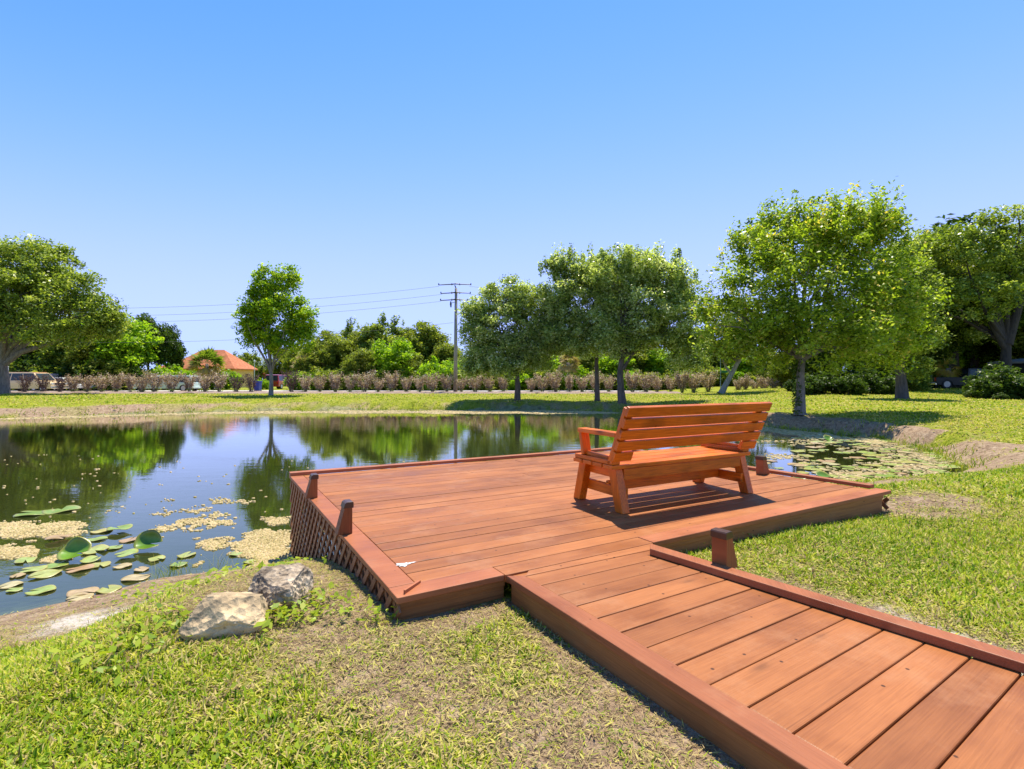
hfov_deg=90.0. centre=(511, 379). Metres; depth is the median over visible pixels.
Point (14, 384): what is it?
station wagon
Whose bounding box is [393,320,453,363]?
broadleaf tree
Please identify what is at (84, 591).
lily pad
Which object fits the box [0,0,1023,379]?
sky
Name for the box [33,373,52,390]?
hedge shrub
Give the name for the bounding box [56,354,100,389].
leafy bush
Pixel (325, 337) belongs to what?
broadleaf tree
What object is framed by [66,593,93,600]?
lily pad
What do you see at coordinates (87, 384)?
hedge shrub
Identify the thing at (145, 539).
lily pad
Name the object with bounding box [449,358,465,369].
broadleaf tree
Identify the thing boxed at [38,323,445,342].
power line
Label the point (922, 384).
leafy bush
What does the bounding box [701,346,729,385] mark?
broadleaf tree
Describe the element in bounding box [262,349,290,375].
broadleaf tree
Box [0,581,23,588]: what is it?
lily pad
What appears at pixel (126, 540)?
lily pad
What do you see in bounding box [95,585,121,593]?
lily pad
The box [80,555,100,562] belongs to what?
lily pad
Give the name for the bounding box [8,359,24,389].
leafy bush
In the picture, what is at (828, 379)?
leafy bush
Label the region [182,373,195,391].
hedge shrub
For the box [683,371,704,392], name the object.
hedge shrub
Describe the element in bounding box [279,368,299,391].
hedge shrub
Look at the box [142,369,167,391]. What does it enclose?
hedge shrub
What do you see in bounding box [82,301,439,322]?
power line
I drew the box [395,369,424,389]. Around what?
leafy bush
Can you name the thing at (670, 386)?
hedge shrub
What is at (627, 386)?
leafy bush
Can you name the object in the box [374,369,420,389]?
leafy bush
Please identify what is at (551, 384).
leafy bush
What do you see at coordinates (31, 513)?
lily pad
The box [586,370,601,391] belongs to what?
hedge shrub
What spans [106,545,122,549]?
lily pad
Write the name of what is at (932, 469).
lily pad
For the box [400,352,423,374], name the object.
broadleaf tree
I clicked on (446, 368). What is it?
leafy bush
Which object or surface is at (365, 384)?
hedge shrub
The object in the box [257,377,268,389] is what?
leafy bush
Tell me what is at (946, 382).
pickup truck
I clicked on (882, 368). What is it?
broadleaf tree
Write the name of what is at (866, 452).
lily pad
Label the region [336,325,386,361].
broadleaf tree
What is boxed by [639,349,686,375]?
broadleaf tree
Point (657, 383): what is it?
hedge shrub
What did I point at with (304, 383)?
hedge shrub
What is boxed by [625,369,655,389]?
leafy bush
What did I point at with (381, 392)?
mulch bed
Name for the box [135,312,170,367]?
broadleaf tree
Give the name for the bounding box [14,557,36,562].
lily pad
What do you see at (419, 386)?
hedge shrub
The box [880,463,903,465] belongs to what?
lily pad
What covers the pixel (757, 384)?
hedge shrub
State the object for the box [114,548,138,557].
lily pad
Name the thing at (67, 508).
lily pad
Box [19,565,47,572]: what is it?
lily pad
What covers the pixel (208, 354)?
cabbage palm
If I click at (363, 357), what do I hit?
broadleaf tree
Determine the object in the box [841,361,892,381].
leafy bush
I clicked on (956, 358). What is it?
broadleaf tree
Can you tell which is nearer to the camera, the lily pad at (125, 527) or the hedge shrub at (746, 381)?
the lily pad at (125, 527)
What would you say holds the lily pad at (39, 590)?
on the water
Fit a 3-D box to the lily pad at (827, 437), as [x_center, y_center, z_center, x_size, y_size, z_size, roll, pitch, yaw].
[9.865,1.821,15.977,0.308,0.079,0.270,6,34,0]
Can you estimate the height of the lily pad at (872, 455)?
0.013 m
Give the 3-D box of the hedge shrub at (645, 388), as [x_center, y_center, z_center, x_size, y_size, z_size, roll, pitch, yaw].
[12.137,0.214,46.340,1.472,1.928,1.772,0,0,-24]
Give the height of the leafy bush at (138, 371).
3.778 m
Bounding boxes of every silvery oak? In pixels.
[454,273,559,400]
[527,240,619,400]
[582,239,712,403]
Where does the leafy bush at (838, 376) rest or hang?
on the ground at (18, 605)
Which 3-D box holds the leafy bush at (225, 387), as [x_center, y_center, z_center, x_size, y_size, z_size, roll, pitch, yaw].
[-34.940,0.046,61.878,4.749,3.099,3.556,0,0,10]
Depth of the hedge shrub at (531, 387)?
46.12 m
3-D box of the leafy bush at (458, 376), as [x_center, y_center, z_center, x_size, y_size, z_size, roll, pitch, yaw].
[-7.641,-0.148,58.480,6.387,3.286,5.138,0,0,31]
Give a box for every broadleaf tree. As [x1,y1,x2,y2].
[16,318,59,369]
[33,310,87,389]
[57,325,142,389]
[81,313,163,388]
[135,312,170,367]
[145,323,188,368]
[236,352,258,364]
[246,351,265,379]
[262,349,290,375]
[278,345,301,373]
[290,344,331,372]
[297,329,343,359]
[311,336,361,370]
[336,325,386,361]
[338,318,358,340]
[339,347,384,375]
[355,310,399,364]
[369,336,418,389]
[382,315,410,345]
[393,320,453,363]
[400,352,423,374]
[421,342,462,363]
[424,331,463,358]
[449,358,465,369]
[526,355,561,389]
[549,338,571,370]
[564,342,600,371]
[594,353,637,389]
[625,348,652,373]
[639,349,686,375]
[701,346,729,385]
[728,350,760,374]
[753,347,776,374]
[767,353,796,387]
[787,345,835,374]
[826,329,886,366]
[847,212,1023,387]
[852,304,895,375]
[906,309,972,373]
[911,298,965,387]
[943,342,999,385]
[949,246,1023,386]
[960,334,1018,361]
[970,252,1020,367]
[994,326,1023,358]
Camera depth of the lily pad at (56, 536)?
6.06 m
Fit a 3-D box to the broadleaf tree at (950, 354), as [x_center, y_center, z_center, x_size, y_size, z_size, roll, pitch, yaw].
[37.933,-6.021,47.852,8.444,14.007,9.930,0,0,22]
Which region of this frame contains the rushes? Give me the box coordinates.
[0,401,992,577]
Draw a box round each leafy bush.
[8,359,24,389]
[9,350,60,389]
[28,357,69,390]
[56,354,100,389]
[72,352,141,390]
[103,361,151,389]
[142,362,190,389]
[160,366,203,389]
[205,368,241,389]
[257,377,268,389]
[282,369,317,389]
[301,366,338,389]
[319,365,355,389]
[340,369,369,389]
[359,369,391,389]
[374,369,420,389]
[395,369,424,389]
[413,365,444,390]
[417,355,461,390]
[430,365,466,389]
[449,370,477,389]
[460,372,497,389]
[485,375,523,389]
[506,370,536,389]
[520,368,557,389]
[537,369,562,389]
[551,365,591,389]
[575,369,608,389]
[599,370,624,389]
[614,367,639,389]
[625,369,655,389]
[643,369,682,389]
[671,371,692,388]
[676,366,719,386]
[695,364,735,385]
[716,366,745,385]
[731,368,759,385]
[757,370,779,385]
[782,377,795,390]
[790,374,825,394]
[806,369,850,393]
[812,359,853,379]
[829,374,868,394]
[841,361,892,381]
[844,367,894,393]
[871,376,894,394]
[907,372,934,390]
[960,361,1023,391]
[963,391,971,397]
[966,386,991,397]
[968,365,1023,396]
[979,374,1013,397]
[979,394,992,398]
[991,393,1009,399]
[1006,379,1023,398]
[1008,394,1021,399]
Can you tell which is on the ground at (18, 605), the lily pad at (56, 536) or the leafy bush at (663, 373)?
the leafy bush at (663, 373)
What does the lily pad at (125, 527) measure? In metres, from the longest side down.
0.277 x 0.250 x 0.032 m
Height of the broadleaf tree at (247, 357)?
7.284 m
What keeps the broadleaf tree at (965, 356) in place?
on the ground at (18, 605)
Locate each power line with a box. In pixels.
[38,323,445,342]
[79,286,438,308]
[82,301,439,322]
[131,294,441,315]
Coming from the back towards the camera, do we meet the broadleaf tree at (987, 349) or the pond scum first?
the broadleaf tree at (987, 349)
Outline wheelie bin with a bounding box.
[254,381,262,390]
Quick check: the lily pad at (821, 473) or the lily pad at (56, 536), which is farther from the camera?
the lily pad at (821, 473)
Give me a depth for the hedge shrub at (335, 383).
46.35 m
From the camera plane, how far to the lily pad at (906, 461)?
11.75 m
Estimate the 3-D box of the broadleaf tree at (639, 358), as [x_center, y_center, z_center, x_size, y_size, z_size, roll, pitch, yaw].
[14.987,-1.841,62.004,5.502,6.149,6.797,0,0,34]
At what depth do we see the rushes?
15.37 m
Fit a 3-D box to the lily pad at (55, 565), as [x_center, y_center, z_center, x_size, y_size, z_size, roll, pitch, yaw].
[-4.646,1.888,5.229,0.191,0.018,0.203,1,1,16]
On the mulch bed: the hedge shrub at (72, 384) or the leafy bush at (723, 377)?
the hedge shrub at (72, 384)
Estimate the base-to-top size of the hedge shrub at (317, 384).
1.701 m
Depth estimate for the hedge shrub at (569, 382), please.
46.00 m
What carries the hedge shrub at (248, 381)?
on the mulch bed
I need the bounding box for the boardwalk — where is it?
[504,527,1023,768]
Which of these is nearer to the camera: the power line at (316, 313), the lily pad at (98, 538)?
the lily pad at (98, 538)
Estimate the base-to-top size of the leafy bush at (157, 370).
3.863 m
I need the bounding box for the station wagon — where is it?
[9,372,68,390]
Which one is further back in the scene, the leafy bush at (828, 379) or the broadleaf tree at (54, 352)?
the broadleaf tree at (54, 352)
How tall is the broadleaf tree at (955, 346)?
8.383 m
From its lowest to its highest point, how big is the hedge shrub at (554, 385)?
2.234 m
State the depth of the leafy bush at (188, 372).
61.01 m
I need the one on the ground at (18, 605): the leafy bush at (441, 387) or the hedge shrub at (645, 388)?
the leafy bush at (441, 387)
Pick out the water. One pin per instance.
(135, 453)
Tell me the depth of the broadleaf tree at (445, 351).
62.07 m
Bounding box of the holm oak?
[684,176,954,415]
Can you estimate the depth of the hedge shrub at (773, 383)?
46.10 m
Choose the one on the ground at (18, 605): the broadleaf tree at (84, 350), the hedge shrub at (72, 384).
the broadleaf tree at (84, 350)
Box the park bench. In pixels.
[573,402,772,513]
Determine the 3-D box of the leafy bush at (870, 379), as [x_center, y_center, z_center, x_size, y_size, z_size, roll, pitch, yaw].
[25.875,0.080,37.062,3.728,2.040,2.680,0,0,10]
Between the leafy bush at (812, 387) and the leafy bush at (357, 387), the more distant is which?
the leafy bush at (357, 387)
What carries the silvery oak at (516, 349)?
on the ground at (18, 605)
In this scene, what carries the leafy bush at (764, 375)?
on the ground at (18, 605)
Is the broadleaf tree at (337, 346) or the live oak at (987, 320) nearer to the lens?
the live oak at (987, 320)
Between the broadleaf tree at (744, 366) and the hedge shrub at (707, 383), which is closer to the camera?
the hedge shrub at (707, 383)
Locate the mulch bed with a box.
[11,391,681,393]
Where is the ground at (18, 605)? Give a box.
[0,385,1023,768]
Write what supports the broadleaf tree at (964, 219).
on the ground at (18, 605)
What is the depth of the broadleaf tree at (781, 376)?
45.57 m
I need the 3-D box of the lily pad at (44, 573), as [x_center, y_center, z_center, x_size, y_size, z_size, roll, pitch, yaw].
[-4.544,1.888,4.982,0.255,0.021,0.254,-1,0,37]
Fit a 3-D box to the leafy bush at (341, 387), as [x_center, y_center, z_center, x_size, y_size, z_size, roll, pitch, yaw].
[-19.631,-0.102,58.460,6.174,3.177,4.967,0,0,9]
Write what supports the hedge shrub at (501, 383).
on the mulch bed
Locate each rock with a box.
[178,592,269,641]
[248,562,313,613]
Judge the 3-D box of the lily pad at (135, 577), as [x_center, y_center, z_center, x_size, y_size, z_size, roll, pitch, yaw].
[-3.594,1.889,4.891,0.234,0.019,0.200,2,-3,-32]
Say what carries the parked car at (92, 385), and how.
on the road
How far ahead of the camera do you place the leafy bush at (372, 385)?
57.35 m
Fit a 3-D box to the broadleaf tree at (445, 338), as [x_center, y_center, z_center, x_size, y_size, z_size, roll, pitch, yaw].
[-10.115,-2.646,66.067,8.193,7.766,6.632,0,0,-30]
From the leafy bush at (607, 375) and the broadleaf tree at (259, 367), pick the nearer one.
the leafy bush at (607, 375)
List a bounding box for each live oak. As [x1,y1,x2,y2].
[0,230,135,393]
[848,237,957,398]
[889,203,1023,367]
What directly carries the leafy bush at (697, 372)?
on the ground at (18, 605)
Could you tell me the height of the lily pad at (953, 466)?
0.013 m
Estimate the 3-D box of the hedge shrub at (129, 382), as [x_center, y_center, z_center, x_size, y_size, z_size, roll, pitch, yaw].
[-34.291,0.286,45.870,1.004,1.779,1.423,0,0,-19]
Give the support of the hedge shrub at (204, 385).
on the mulch bed
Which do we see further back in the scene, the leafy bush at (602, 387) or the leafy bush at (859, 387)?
the leafy bush at (602, 387)
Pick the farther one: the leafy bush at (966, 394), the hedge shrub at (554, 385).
the hedge shrub at (554, 385)
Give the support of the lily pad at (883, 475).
on the water
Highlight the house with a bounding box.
[161,350,257,387]
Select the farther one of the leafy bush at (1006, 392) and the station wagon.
the station wagon
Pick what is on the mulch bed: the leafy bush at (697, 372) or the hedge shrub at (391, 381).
the hedge shrub at (391, 381)
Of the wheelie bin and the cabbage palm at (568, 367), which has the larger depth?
the cabbage palm at (568, 367)
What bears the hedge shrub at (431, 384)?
on the mulch bed
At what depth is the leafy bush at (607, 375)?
57.10 m
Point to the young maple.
(264, 307)
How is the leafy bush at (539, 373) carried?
on the ground at (18, 605)
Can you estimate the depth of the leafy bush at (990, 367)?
34.38 m
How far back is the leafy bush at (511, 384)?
56.96 m
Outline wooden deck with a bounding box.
[289,447,890,620]
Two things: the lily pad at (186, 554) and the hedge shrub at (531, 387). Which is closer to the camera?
the lily pad at (186, 554)
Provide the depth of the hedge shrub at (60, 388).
46.23 m
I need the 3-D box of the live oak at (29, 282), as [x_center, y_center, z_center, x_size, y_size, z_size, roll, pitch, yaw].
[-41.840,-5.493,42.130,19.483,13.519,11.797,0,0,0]
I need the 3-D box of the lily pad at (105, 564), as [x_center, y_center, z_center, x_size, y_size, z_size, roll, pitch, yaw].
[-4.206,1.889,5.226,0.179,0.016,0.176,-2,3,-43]
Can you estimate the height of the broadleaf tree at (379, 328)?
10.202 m
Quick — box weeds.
[0,516,1023,768]
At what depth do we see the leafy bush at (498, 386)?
57.78 m
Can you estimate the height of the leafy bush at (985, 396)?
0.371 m
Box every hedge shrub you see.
[15,374,34,391]
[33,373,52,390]
[50,377,66,391]
[64,373,81,391]
[77,374,94,391]
[92,372,112,391]
[105,372,125,391]
[124,373,135,391]
[131,374,149,391]
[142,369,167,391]
[159,371,183,391]
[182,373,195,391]
[194,373,212,391]
[210,369,229,391]
[228,374,244,391]
[240,373,259,391]
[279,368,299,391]
[296,373,312,391]
[312,375,326,391]
[328,371,343,391]
[344,373,358,391]
[350,369,375,391]
[373,377,385,391]
[382,370,399,390]
[400,376,412,391]
[412,372,425,391]
[422,372,439,391]
[440,374,452,391]
[455,378,466,391]
[466,375,482,391]
[481,374,494,391]
[498,377,509,391]
[525,377,536,391]
[534,373,549,391]
[546,368,563,391]
[563,373,573,390]
[573,375,589,391]
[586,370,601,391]
[601,373,616,391]
[623,370,641,391]
[637,372,657,391]
[650,372,663,391]
[663,375,675,391]
[674,370,689,392]
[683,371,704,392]
[696,370,717,391]
[733,377,744,389]
[739,374,749,388]
[750,378,761,388]
[755,374,771,387]
[768,377,778,387]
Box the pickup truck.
[926,368,984,388]
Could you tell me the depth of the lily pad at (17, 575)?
4.93 m
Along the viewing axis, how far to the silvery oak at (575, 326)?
32.64 m
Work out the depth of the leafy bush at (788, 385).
40.15 m
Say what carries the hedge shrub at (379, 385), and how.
on the mulch bed
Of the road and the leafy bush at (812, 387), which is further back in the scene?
the road
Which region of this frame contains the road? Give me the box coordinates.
[11,390,643,390]
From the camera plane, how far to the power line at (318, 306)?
48.06 m
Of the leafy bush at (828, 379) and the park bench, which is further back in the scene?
the leafy bush at (828, 379)
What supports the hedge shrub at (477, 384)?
on the mulch bed
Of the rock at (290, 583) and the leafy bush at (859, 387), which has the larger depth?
the leafy bush at (859, 387)
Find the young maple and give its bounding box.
[230,261,323,395]
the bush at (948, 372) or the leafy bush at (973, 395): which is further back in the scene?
the bush at (948, 372)
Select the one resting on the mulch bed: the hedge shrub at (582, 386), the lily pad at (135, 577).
the hedge shrub at (582, 386)
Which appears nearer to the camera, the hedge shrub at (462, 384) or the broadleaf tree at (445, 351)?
the hedge shrub at (462, 384)
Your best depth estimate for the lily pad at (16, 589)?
4.61 m
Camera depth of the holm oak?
19.81 m
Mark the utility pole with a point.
(455, 385)
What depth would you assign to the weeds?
2.24 m
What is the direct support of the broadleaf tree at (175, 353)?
on the ground at (18, 605)
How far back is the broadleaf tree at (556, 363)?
59.26 m
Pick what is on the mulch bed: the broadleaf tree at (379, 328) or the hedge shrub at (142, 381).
the hedge shrub at (142, 381)
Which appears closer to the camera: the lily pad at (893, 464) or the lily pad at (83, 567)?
the lily pad at (83, 567)
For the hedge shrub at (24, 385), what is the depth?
46.36 m
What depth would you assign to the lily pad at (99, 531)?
6.36 m
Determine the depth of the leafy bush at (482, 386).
57.11 m
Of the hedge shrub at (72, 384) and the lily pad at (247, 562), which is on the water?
the lily pad at (247, 562)
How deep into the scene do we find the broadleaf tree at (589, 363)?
59.80 m
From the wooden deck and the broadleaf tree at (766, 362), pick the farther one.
the broadleaf tree at (766, 362)
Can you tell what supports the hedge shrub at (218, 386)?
on the mulch bed
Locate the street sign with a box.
[720,359,727,387]
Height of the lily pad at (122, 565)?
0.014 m
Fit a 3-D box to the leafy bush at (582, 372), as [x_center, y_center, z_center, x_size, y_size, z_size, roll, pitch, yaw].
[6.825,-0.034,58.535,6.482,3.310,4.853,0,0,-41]
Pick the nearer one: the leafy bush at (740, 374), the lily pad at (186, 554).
the lily pad at (186, 554)
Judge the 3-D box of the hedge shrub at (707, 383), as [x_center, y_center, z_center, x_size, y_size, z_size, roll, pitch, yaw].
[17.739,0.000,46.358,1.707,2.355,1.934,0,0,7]
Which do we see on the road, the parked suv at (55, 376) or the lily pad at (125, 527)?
the parked suv at (55, 376)
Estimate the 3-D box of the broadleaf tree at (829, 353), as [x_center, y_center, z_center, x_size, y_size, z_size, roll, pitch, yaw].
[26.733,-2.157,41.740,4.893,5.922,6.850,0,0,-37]
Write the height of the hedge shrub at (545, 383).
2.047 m
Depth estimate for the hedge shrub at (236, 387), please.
45.97 m
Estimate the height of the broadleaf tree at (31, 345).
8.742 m
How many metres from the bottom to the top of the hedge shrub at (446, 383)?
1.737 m
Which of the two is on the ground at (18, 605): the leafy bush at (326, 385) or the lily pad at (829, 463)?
the leafy bush at (326, 385)
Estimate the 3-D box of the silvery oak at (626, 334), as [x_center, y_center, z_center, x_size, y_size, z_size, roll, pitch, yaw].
[8.194,-3.365,30.840,7.974,9.920,5.471,0,0,0]
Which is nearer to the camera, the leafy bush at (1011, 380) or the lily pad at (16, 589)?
the lily pad at (16, 589)
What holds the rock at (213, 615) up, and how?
on the ground at (18, 605)
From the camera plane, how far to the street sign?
44.47 m
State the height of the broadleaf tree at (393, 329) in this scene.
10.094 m
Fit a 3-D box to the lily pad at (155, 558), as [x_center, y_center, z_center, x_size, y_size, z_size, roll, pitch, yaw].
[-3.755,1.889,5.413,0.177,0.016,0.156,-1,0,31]
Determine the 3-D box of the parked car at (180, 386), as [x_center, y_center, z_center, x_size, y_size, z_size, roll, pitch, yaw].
[-34.749,0.381,51.800,6.060,1.618,2.310,0,0,0]
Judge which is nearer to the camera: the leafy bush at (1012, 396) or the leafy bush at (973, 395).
the leafy bush at (1012, 396)
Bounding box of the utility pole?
[438,283,470,391]
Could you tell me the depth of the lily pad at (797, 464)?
11.39 m
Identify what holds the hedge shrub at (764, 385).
on the ground at (18, 605)
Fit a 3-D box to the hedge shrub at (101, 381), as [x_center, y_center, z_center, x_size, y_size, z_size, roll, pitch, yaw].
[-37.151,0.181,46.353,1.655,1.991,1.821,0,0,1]
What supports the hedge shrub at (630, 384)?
on the mulch bed
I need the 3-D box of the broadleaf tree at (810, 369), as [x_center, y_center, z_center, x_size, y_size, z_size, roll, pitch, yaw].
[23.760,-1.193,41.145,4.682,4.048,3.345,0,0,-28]
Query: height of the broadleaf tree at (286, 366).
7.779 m
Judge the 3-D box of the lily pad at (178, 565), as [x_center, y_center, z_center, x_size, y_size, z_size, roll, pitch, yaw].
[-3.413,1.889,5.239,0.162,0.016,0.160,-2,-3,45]
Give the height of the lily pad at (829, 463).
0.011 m
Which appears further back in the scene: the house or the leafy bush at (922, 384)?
the house
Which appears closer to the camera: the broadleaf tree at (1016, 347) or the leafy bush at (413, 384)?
the broadleaf tree at (1016, 347)
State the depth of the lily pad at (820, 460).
11.89 m
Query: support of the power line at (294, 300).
attached to the utility pole
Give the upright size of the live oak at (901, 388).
10.105 m
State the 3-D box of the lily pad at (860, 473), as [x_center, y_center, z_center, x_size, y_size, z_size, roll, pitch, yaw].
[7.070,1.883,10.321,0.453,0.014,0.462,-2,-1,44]
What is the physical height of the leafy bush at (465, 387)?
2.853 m
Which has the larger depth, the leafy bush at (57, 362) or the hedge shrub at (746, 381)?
the leafy bush at (57, 362)
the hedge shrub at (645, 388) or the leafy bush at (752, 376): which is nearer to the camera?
the hedge shrub at (645, 388)
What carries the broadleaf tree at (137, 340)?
on the ground at (18, 605)
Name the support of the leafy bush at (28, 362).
on the ground at (18, 605)
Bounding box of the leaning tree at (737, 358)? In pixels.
[701,294,769,393]
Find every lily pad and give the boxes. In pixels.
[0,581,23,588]
[5,587,22,591]
[9,573,25,577]
[13,509,54,516]
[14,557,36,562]
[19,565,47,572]
[25,585,55,595]
[27,569,61,578]
[42,505,80,514]
[44,534,72,539]
[46,560,68,568]
[56,536,91,559]
[66,564,94,572]
[66,587,98,596]
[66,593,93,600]
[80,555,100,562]
[82,544,108,554]
[88,536,107,541]
[90,528,109,533]
[91,561,110,568]
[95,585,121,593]
[106,524,132,530]
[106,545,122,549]
[112,563,131,568]
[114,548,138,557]
[118,537,135,542]
[121,574,150,580]
[133,529,162,548]
[134,566,148,571]
[148,555,165,561]
[169,562,186,566]
[177,551,195,557]
[229,552,242,555]
[244,559,257,563]
[787,463,807,465]
[803,467,822,470]
[816,470,831,477]
[818,459,834,461]
[823,435,833,440]
[823,462,839,464]
[849,471,873,474]
[857,451,875,453]
[862,454,883,455]
[872,473,899,476]
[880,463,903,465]
[895,460,918,462]
[915,465,936,467]
[927,468,946,470]
[935,464,960,467]
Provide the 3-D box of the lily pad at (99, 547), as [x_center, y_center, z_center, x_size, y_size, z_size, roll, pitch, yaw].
[-4.614,1.878,5.663,0.286,0.032,0.253,-1,1,32]
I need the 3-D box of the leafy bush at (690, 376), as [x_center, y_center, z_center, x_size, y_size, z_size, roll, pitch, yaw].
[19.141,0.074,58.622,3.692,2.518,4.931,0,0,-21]
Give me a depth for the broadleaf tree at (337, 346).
60.65 m
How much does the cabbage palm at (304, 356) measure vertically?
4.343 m
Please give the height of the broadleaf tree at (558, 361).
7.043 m
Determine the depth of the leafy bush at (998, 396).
30.40 m
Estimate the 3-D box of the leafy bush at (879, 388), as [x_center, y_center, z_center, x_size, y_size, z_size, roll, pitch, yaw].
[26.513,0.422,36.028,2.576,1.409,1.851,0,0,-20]
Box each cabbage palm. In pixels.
[186,346,227,389]
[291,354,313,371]
[558,354,580,389]
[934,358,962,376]
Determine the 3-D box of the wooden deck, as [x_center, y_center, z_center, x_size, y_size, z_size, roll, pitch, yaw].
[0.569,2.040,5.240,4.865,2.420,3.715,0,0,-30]
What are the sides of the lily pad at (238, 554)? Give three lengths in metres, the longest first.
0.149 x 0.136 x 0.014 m
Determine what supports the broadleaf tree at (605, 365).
on the ground at (18, 605)
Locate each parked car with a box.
[53,377,94,390]
[132,375,200,390]
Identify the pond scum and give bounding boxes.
[0,410,953,568]
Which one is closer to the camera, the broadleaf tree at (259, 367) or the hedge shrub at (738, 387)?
the hedge shrub at (738, 387)
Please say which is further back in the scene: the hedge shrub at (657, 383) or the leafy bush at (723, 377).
the leafy bush at (723, 377)
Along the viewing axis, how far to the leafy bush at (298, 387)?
57.55 m
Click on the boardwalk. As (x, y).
(746, 669)
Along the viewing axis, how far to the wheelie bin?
49.73 m
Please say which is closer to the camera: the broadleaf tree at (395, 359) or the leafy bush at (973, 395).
the leafy bush at (973, 395)
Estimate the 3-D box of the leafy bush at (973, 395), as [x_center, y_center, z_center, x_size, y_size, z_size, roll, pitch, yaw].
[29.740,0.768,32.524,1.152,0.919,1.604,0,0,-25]
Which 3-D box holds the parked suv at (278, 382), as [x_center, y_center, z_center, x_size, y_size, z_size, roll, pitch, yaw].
[-30.429,0.274,67.000,2.310,1.848,4.860,0,0,0]
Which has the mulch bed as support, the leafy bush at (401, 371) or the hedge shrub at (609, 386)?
the hedge shrub at (609, 386)
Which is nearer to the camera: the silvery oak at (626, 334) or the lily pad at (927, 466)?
the lily pad at (927, 466)
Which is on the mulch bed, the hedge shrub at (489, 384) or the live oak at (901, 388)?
the hedge shrub at (489, 384)
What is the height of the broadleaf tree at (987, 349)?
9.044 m
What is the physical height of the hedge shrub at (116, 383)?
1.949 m
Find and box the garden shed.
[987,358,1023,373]
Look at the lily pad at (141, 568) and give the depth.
5.11 m
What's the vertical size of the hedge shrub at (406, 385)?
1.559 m
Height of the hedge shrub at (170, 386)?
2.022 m
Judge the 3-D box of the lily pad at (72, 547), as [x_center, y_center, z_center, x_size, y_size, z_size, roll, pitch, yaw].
[-4.626,1.800,5.397,0.284,0.108,0.281,6,36,0]
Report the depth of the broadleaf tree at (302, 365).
59.33 m
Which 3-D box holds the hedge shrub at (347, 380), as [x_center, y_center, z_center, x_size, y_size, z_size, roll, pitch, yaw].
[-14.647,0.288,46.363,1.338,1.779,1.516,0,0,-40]
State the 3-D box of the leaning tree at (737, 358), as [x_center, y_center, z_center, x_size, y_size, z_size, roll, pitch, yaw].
[17.702,-2.789,42.083,8.310,8.253,4.788,0,0,0]
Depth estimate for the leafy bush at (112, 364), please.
56.08 m
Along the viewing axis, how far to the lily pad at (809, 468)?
10.85 m
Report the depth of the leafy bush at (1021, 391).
30.77 m
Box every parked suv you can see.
[31,374,79,390]
[265,375,286,388]
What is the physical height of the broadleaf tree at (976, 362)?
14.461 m
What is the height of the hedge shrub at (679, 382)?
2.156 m
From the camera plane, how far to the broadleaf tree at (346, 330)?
67.32 m
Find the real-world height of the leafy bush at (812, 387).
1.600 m
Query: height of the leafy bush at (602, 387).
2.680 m

